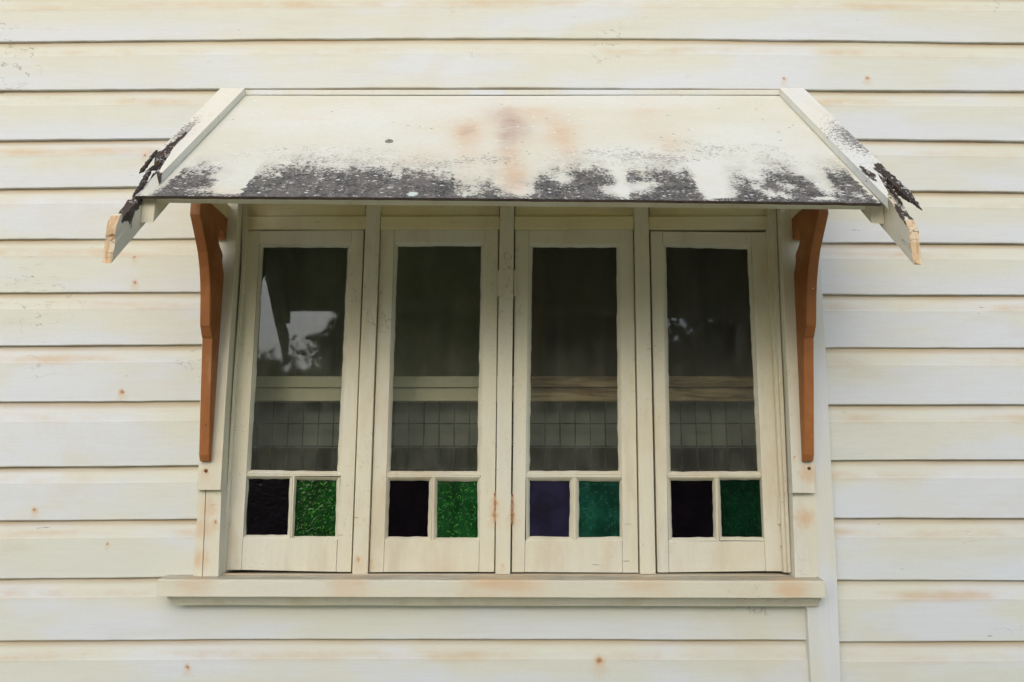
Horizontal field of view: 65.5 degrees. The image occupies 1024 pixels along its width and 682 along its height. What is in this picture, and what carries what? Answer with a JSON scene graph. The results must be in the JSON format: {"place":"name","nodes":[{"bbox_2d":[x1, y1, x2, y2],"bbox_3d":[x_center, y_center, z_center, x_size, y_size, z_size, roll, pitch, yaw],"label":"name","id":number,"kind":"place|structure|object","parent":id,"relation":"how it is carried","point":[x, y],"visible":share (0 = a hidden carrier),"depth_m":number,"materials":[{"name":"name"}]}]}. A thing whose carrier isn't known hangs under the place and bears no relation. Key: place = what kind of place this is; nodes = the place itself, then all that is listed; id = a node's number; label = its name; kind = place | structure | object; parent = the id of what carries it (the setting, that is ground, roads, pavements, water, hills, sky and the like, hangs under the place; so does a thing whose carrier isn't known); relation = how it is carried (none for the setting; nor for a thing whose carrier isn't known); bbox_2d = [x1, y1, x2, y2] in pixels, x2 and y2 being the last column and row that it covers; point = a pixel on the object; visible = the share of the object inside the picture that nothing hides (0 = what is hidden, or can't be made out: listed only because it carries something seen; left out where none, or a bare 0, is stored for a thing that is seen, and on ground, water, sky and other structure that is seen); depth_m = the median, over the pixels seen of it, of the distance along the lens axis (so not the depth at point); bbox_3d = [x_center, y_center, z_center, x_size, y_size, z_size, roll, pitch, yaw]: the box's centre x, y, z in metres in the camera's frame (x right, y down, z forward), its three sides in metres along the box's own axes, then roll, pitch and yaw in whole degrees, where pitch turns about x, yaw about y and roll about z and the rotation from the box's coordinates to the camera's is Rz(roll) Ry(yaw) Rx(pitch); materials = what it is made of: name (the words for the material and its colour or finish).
{"place":"outdoors","nodes":[
{"label":"outdoors","id":0,"kind":"place"},
{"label":"room interior","id":1,"kind":"structure","parent":0,"visible":0},
{"bbox_2d":[232,206,756,570],"bbox_3d":[0.000,0.232,2.926,2.600,2.000,0.067,0,-10,0],"label":"curtain","id":2,"kind":"object","parent":1,"relation":"hanging from","point":[437,322],"depth_m":2.98,"materials":[{"name":"grey fabric"}]},
{"bbox_2d":[251,376,757,477],"bbox_3d":[0.000,0.305,2.552,2.300,0.374,0.090,0,-10,0],"label":"indoor railing","id":3,"kind":"object","parent":1,"relation":"in","point":[575,412],"visible":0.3,"depth_m":2.58,"materials":[{"name":"metal"}]},
{"label":"ground","id":4,"kind":"structure","parent":0,"visible":0},
{"bbox_2d":[0,0,1023,681],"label":"weatherboard wall","id":5,"kind":"structure","parent":4,"relation":"on","point":[918,396],"depth_m":2.34,"materials":[{"name":"paint"}]},
{"bbox_2d":[156,204,824,605],"bbox_3d":[-0.015,0.104,2.330,1.886,1.279,0.158,0,-10,0],"label":"casement window","id":6,"kind":"structure","parent":5,"relation":"attached to","point":[752,544],"depth_m":2.31,"materials":[{"name":"paint"}]},
{"bbox_2d":[102,88,922,461],"bbox_3d":[0.000,-0.272,2.067,1.829,1.140,0.644,0,-10,0],"label":"awning","id":7,"kind":"object","parent":5,"relation":"attached to","point":[804,156],"depth_m":2.09,"materials":[{"name":"paint"}]}
]}

